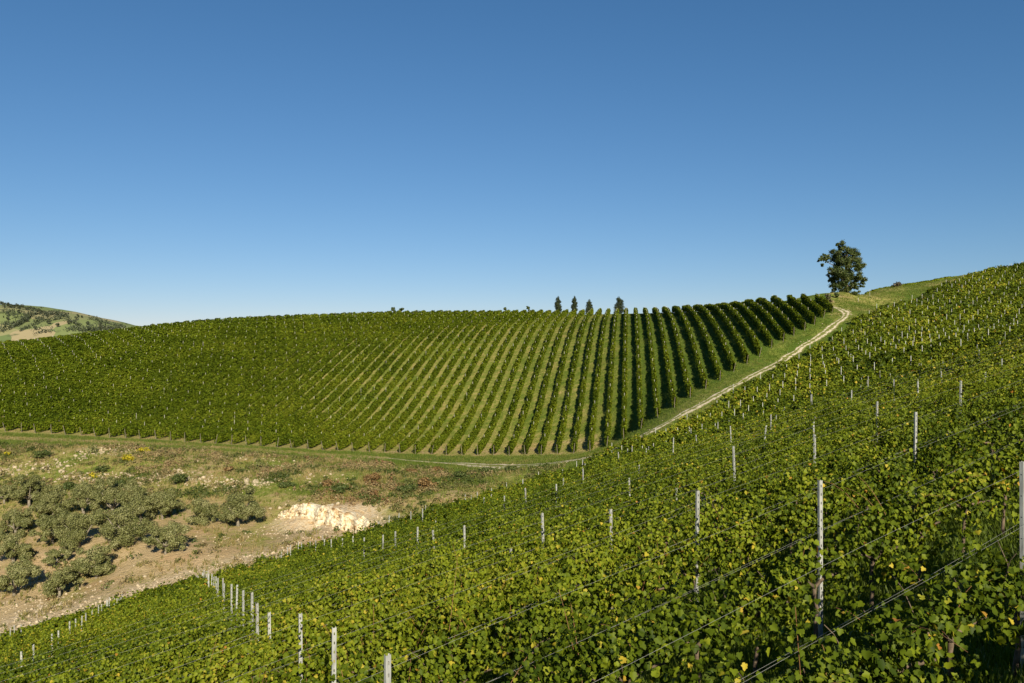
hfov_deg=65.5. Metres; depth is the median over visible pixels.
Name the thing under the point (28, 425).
vine row
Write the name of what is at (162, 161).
sky
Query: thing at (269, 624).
trellis post
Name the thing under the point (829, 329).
path
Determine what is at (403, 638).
vine row
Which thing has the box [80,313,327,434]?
vine row
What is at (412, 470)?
bank bush
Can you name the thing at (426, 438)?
vine row
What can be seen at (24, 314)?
hedge
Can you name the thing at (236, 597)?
trellis post
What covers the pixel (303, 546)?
vine row
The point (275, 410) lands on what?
vine row
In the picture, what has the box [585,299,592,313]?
cypress tree
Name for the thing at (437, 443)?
vine row
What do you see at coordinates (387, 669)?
trellis post
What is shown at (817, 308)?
vine row
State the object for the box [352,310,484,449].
vine row
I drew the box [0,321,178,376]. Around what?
vine row
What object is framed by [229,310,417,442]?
vine row
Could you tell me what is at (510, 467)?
bank bush
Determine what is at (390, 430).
vine row
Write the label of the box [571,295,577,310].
cypress tree
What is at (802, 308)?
vine row
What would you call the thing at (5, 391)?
vine row
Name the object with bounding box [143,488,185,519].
olive tree
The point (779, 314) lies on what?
vine row
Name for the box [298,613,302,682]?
trellis post
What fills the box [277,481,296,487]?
bank bush
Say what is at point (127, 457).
bank bush
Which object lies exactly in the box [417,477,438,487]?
bank bush
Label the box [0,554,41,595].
olive tree
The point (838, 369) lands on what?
vine row
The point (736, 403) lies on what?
vine row
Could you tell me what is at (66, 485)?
bank bush
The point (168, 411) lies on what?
vine row
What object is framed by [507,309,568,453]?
vine row
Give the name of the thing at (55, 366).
vine row
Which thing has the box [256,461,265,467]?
bank bush
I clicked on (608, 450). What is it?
vine row
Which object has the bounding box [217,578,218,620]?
trellis post
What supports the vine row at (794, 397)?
on the ground at (124, 568)
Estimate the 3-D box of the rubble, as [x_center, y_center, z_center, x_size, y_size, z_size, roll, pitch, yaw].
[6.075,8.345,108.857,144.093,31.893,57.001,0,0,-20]
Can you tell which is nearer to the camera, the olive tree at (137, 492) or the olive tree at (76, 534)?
the olive tree at (76, 534)
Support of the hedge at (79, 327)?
on the hills
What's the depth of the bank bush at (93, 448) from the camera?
111.61 m
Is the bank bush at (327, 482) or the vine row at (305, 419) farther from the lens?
the vine row at (305, 419)
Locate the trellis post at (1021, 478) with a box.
[1019,461,1023,669]
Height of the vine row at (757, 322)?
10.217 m
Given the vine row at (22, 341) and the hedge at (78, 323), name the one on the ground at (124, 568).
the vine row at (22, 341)
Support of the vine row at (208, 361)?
on the ground at (124, 568)
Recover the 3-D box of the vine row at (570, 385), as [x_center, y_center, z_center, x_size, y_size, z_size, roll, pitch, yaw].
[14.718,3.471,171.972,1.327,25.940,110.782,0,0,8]
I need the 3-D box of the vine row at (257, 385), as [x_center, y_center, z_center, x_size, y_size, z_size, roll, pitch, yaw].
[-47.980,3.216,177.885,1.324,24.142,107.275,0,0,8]
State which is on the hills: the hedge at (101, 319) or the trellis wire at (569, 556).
the hedge at (101, 319)
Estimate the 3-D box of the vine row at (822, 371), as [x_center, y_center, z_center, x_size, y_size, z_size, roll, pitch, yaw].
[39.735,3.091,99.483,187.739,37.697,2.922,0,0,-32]
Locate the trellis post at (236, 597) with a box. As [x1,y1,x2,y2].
[235,585,237,614]
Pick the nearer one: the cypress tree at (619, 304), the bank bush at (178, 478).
the bank bush at (178, 478)
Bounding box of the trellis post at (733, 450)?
[732,446,735,497]
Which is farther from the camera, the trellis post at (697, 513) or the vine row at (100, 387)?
the vine row at (100, 387)
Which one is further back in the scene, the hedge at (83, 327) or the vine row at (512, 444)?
the hedge at (83, 327)
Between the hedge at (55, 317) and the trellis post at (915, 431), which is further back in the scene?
the hedge at (55, 317)
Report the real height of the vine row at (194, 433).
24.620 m
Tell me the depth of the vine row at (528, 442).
144.75 m
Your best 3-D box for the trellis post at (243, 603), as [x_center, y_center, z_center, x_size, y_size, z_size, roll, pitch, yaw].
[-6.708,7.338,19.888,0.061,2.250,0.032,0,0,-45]
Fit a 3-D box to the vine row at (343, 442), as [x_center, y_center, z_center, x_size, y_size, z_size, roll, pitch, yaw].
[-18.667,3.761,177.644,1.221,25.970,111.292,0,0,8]
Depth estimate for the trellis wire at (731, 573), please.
8.41 m
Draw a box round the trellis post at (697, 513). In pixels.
[694,490,699,611]
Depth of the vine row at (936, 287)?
179.25 m
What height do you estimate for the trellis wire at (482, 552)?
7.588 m
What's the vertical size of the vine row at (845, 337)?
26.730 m
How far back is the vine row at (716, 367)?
141.74 m
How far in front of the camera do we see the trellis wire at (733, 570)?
8.63 m
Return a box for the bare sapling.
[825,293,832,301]
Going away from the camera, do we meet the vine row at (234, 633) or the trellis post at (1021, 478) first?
the trellis post at (1021, 478)
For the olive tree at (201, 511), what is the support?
on the ground at (124, 568)
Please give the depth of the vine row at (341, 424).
155.36 m
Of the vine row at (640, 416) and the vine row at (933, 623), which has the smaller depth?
the vine row at (933, 623)
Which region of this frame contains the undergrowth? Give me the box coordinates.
[0,441,565,610]
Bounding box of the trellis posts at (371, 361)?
[1,294,801,445]
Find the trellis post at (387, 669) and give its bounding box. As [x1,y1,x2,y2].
[384,653,390,682]
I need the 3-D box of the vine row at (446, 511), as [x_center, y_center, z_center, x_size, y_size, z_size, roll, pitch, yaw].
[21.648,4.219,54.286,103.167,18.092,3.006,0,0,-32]
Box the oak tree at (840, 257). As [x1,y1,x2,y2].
[817,240,867,292]
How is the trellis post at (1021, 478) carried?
on the ground at (124, 568)
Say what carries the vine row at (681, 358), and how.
on the ground at (124, 568)
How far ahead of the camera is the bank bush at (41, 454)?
108.90 m
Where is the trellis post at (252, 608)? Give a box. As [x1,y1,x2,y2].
[251,592,252,657]
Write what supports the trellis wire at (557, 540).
attached to the trellis post
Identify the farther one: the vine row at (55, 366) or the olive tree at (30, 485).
the vine row at (55, 366)
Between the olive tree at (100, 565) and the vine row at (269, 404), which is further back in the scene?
the vine row at (269, 404)
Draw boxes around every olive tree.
[0,482,18,502]
[0,505,36,537]
[0,530,34,561]
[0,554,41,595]
[6,474,52,506]
[29,507,69,544]
[31,484,70,516]
[41,542,72,567]
[41,563,83,597]
[52,510,104,550]
[65,476,105,513]
[69,560,79,577]
[75,545,114,578]
[91,497,158,548]
[93,476,136,509]
[116,484,162,520]
[141,520,190,554]
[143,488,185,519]
[186,493,221,526]
[218,485,265,526]
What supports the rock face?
on the ground at (124, 568)
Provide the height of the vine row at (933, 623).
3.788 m
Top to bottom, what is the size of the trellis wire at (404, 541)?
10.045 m
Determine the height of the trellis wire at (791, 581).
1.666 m
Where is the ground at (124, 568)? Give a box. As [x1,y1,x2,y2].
[0,276,1023,682]
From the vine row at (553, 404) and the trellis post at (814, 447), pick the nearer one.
the trellis post at (814, 447)
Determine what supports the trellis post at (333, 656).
on the ground at (124, 568)
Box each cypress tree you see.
[554,296,561,312]
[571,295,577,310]
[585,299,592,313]
[613,296,624,313]
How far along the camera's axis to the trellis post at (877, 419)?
21.78 m
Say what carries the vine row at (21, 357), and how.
on the ground at (124, 568)
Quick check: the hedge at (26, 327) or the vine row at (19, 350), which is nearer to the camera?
the vine row at (19, 350)
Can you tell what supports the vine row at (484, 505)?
on the ground at (124, 568)
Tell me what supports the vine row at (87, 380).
on the ground at (124, 568)
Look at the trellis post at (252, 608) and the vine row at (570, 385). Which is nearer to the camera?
the trellis post at (252, 608)
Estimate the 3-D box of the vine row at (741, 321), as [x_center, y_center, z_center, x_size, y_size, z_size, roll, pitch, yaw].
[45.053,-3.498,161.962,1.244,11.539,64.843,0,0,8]
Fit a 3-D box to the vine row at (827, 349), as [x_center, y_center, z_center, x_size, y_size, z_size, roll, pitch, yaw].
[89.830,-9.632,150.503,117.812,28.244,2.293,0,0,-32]
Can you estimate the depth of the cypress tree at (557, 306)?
261.58 m
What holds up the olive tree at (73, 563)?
on the ground at (124, 568)
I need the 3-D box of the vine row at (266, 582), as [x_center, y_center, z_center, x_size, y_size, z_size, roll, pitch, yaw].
[18.447,4.215,46.685,88.514,15.171,2.817,0,0,-32]
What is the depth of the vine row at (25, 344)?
190.71 m
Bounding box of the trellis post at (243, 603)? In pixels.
[242,590,244,642]
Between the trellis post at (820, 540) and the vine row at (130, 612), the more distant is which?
the vine row at (130, 612)
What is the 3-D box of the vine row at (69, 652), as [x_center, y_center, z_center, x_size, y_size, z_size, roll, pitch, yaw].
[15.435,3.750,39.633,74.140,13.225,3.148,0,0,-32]
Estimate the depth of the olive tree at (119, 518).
78.23 m
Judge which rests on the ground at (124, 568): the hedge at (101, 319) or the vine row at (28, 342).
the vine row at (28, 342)
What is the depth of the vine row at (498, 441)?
147.52 m
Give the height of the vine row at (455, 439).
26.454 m
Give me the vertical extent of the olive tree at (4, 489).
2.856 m
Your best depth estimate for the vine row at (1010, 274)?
167.85 m
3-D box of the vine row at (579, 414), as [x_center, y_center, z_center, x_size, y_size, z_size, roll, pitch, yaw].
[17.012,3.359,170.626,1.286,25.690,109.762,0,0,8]
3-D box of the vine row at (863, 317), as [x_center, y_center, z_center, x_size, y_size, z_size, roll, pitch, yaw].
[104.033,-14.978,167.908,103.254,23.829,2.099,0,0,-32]
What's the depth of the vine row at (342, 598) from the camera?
18.12 m
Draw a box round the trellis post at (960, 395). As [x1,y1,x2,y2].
[959,381,961,446]
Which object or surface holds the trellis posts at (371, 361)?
on the ground at (124, 568)
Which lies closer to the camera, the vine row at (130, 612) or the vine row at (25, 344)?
the vine row at (130, 612)
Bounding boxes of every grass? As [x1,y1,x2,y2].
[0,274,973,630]
[112,410,1023,682]
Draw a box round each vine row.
[0,315,270,426]
[0,316,250,413]
[0,316,259,417]
[0,317,230,401]
[0,317,240,407]
[0,318,210,389]
[0,318,219,395]
[0,319,199,385]
[0,320,189,380]
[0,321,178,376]
[0,321,1020,641]
[0,321,1023,637]
[0,323,167,373]
[0,324,154,368]
[0,326,133,361]
[0,326,138,363]
[0,328,119,358]
[0,329,109,355]
[0,330,99,352]
[0,330,976,638]
[0,332,85,350]
[0,333,1021,654]
[0,334,69,348]
[0,335,62,346]
[0,335,1021,657]
[0,335,1023,678]
[0,336,50,345]
[0,339,1023,682]
[0,340,1023,682]
[0,345,1023,682]
[0,370,910,671]
[0,379,877,665]
[1,322,1023,644]
[1,330,1023,681]
[3,321,1022,643]
[4,315,280,430]
[4,324,1015,639]
[9,325,1021,648]
[16,350,966,670]
[17,306,1023,628]
[18,317,1023,633]
[20,314,288,430]
[22,309,1023,632]
[23,324,1023,642]
[33,314,299,431]
[48,344,1023,682]
[50,313,309,432]
[54,351,1023,682]
[63,313,317,433]
[64,315,1023,616]
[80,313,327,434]
[94,313,335,435]
[107,312,345,435]
[123,312,355,436]
[139,312,363,437]
[154,311,373,438]
[168,311,382,439]
[183,310,391,440]
[200,310,400,441]
[213,310,409,442]
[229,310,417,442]
[231,346,1023,682]
[245,310,425,443]
[250,365,1023,682]
[259,310,434,444]
[275,310,442,445]
[290,310,451,446]
[291,388,1023,682]
[306,310,459,447]
[316,304,1023,545]
[322,310,468,448]
[335,310,476,449]
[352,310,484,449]
[367,310,492,450]
[383,310,501,450]
[398,309,510,451]
[413,310,518,452]
[423,299,1023,512]
[430,310,526,452]
[444,309,535,453]
[460,309,542,453]
[475,310,551,454]
[478,296,1023,496]
[491,309,559,453]
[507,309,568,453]
[522,309,576,453]
[531,433,640,480]
[538,309,584,453]
[555,308,593,451]
[555,423,1023,682]
[570,308,601,451]
[587,308,610,449]
[604,308,618,445]
[620,308,628,437]
[633,307,643,427]
[643,307,660,415]
[652,307,677,406]
[662,306,692,395]
[672,305,708,386]
[682,304,722,378]
[692,304,736,370]
[704,303,749,362]
[716,302,761,354]
[721,292,1023,398]
[729,301,773,345]
[741,299,785,340]
[755,297,795,334]
[770,295,806,328]
[773,284,1023,370]
[787,294,816,323]
[800,294,826,317]
[806,283,1023,354]
[815,293,833,311]
[830,278,1023,338]
[851,275,1023,323]
[864,274,964,293]
[873,271,1023,311]
[892,267,1023,305]
[909,262,1023,302]
[925,262,1023,293]
[941,261,1022,284]
[952,264,1017,281]
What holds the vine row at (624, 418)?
on the ground at (124, 568)
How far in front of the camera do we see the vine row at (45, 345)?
185.06 m
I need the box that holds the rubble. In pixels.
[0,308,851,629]
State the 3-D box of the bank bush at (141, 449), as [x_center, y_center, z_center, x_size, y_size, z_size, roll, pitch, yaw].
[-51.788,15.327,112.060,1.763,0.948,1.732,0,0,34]
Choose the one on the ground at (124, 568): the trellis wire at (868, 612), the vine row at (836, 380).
the vine row at (836, 380)
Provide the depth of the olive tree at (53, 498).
89.34 m
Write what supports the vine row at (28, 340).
on the ground at (124, 568)
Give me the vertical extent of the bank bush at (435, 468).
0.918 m
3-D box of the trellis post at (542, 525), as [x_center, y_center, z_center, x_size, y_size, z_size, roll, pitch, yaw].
[0.636,4.561,15.972,0.061,2.250,0.032,-2,1,-34]
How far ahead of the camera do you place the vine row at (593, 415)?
137.84 m
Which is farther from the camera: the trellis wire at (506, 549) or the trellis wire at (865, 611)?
the trellis wire at (506, 549)
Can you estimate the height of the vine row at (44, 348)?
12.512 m
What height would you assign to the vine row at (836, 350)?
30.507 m
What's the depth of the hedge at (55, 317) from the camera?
1244.79 m
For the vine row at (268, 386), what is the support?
on the ground at (124, 568)
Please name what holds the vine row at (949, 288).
on the ground at (124, 568)
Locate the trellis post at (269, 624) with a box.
[268,612,270,650]
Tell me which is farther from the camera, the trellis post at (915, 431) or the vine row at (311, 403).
the vine row at (311, 403)
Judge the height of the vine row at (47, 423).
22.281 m
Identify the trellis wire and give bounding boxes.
[0,339,1022,673]
[1,345,1015,681]
[2,340,1009,666]
[43,355,1001,678]
[84,359,1009,679]
[115,402,905,682]
[138,371,1003,681]
[176,391,964,680]
[176,393,957,679]
[224,383,1012,681]
[251,388,1007,677]
[254,383,1019,677]
[337,405,1016,682]
[351,409,1005,677]
[358,408,1018,681]
[489,444,1009,681]
[490,447,1006,681]
[593,475,1010,682]
[735,525,1015,682]
[743,527,1020,682]
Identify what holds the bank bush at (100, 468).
on the ground at (124, 568)
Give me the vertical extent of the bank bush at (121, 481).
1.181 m
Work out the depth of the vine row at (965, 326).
103.95 m
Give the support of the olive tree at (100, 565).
on the ground at (124, 568)
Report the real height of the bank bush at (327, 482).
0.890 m
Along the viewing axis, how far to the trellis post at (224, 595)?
26.53 m
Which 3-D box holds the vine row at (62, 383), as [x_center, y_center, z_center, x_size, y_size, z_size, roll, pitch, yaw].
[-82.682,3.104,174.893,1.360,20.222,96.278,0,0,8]
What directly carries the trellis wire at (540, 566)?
attached to the trellis post at (960, 395)
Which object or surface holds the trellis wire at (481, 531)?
attached to the trellis post at (257, 613)
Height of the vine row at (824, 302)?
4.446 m
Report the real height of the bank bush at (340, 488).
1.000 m
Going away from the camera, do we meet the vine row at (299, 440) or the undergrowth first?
the undergrowth
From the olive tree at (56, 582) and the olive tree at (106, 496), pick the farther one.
the olive tree at (106, 496)
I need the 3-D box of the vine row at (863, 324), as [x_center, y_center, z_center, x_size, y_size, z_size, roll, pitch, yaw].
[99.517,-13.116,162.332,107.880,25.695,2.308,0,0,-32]
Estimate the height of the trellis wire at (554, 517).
6.368 m
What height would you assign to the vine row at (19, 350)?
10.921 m
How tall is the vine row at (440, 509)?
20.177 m
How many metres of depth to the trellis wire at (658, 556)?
7.87 m
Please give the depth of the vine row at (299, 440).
155.10 m
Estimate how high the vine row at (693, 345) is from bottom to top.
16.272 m
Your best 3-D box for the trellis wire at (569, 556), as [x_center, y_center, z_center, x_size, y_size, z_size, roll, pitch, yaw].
[6.401,2.543,16.787,30.600,5.155,0.002,0,0,-32]
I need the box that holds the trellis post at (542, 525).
[541,513,544,570]
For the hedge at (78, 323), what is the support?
on the hills
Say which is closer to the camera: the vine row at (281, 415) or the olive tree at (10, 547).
the olive tree at (10, 547)
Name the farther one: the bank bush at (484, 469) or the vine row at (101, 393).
the vine row at (101, 393)
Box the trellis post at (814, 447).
[813,435,815,509]
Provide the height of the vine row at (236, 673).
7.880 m
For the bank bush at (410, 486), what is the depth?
91.79 m
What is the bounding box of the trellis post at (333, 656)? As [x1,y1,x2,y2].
[331,627,336,682]
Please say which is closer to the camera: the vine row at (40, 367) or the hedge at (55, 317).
the vine row at (40, 367)
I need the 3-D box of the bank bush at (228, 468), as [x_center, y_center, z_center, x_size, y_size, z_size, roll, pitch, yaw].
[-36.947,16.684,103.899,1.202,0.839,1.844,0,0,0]
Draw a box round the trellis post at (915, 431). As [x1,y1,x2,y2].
[913,412,916,494]
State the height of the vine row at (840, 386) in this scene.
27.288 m
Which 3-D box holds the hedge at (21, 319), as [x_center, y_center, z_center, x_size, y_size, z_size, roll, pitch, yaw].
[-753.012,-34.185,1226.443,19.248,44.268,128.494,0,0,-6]
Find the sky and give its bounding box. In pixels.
[0,0,1023,325]
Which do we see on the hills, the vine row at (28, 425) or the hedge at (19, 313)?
the hedge at (19, 313)
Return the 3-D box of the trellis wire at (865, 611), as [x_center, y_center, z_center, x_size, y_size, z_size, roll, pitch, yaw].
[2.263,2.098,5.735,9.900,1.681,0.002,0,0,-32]
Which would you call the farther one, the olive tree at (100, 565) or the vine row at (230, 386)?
the vine row at (230, 386)
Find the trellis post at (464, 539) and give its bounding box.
[463,525,465,547]
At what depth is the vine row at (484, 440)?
149.54 m
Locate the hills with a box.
[0,305,135,341]
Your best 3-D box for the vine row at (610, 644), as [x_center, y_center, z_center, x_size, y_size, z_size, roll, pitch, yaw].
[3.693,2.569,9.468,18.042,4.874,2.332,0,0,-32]
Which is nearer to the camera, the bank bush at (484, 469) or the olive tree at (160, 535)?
the olive tree at (160, 535)
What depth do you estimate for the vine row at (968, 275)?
187.61 m
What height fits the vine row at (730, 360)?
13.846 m
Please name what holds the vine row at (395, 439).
on the ground at (124, 568)
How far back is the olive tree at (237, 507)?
84.25 m
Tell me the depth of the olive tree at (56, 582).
71.00 m
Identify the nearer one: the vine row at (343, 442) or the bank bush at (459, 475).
the bank bush at (459, 475)
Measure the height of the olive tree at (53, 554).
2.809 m
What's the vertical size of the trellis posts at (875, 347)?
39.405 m
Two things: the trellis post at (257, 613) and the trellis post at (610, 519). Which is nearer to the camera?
the trellis post at (610, 519)
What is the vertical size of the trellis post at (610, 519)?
2.250 m
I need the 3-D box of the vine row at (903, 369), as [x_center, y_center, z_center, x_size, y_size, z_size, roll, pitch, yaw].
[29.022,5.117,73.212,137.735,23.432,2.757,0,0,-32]
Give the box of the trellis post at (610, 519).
[609,509,612,608]
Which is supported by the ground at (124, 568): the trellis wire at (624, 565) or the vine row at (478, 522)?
the vine row at (478, 522)
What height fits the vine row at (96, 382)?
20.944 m
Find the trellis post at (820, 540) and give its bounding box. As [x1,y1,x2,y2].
[818,480,822,637]
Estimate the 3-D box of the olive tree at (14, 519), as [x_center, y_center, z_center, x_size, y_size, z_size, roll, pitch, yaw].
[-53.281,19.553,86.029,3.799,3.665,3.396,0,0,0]
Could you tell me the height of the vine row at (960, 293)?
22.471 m
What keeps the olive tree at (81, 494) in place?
on the ground at (124, 568)
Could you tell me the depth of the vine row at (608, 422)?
138.38 m
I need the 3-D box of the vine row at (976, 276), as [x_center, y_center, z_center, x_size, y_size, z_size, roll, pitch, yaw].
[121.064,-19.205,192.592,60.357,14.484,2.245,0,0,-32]
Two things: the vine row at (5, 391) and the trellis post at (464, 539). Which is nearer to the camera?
the trellis post at (464, 539)
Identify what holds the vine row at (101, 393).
on the ground at (124, 568)
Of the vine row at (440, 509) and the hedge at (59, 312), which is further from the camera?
the hedge at (59, 312)
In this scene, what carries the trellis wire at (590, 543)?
attached to the trellis post at (333, 656)
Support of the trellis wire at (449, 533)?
attached to the trellis post at (252, 608)
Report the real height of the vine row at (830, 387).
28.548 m
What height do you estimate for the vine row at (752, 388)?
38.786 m
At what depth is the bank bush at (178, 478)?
97.72 m
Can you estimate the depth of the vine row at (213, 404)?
158.09 m
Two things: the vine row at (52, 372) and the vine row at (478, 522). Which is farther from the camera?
the vine row at (52, 372)
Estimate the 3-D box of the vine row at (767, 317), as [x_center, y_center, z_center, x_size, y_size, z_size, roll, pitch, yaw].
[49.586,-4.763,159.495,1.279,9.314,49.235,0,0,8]
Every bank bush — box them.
[32,449,51,458]
[62,482,76,489]
[86,444,96,452]
[94,465,109,471]
[111,480,126,486]
[121,453,133,460]
[136,447,149,452]
[169,473,187,483]
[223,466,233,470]
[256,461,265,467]
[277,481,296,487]
[322,479,333,485]
[333,484,348,492]
[363,472,380,480]
[395,483,417,492]
[405,468,417,472]
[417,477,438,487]
[430,466,443,471]
[452,471,469,479]
[477,467,498,472]
[504,465,517,471]
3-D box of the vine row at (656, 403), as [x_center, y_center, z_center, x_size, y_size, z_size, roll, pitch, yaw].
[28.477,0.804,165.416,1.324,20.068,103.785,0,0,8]
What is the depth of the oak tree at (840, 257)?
171.14 m
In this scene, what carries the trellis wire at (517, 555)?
attached to the trellis post at (877, 419)
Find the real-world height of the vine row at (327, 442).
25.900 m
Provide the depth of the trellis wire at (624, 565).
10.39 m
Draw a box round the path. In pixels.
[387,307,850,469]
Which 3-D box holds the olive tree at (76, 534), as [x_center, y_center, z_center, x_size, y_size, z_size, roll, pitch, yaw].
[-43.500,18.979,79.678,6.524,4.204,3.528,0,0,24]
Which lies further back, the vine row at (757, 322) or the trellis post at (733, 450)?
the vine row at (757, 322)
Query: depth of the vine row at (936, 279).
196.58 m
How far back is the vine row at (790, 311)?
152.43 m
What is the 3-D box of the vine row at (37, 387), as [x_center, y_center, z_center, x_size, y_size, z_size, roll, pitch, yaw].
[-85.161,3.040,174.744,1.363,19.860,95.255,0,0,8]
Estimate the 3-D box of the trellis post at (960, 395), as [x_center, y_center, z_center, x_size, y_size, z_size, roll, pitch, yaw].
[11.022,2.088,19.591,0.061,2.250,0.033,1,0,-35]
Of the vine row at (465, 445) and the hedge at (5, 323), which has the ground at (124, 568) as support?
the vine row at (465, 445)
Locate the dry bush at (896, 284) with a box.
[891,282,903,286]
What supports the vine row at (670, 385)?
on the ground at (124, 568)
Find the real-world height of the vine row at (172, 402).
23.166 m
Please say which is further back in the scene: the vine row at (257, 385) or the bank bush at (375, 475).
the vine row at (257, 385)
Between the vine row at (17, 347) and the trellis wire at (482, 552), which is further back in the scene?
the vine row at (17, 347)
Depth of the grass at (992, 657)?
10.45 m
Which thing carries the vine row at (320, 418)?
on the ground at (124, 568)
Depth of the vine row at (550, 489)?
25.98 m
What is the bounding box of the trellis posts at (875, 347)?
[506,261,1022,485]
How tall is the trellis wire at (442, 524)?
11.039 m
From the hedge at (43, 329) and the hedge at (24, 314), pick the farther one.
the hedge at (24, 314)
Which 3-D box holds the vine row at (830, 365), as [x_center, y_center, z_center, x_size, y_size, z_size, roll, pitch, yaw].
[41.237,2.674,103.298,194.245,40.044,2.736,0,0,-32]
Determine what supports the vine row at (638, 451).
on the ground at (124, 568)
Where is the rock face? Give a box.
[278,502,371,532]
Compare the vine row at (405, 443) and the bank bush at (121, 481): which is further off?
the vine row at (405, 443)
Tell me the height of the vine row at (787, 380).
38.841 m
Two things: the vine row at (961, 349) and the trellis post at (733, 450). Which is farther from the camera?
the vine row at (961, 349)
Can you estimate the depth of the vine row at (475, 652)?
11.33 m
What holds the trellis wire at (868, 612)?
attached to the trellis post at (1021, 478)
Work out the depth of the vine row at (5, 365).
178.01 m
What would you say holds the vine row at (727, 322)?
on the ground at (124, 568)
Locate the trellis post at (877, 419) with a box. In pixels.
[876,401,877,468]
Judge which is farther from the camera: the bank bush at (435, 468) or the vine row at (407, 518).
the bank bush at (435, 468)
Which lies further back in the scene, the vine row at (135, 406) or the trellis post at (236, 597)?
the vine row at (135, 406)
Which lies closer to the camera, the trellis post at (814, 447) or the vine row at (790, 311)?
the trellis post at (814, 447)
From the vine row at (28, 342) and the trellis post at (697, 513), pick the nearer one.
the trellis post at (697, 513)
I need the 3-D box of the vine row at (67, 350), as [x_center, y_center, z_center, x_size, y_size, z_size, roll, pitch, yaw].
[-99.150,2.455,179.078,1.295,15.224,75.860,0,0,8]
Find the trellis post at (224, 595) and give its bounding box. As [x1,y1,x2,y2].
[223,583,224,628]
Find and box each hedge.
[0,307,43,332]
[0,320,20,325]
[2,307,24,317]
[12,313,32,318]
[19,316,44,330]
[33,314,62,319]
[33,324,54,334]
[41,310,68,317]
[60,322,126,331]
[63,317,83,325]
[79,325,115,332]
[87,315,123,326]
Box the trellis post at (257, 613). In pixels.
[255,603,258,674]

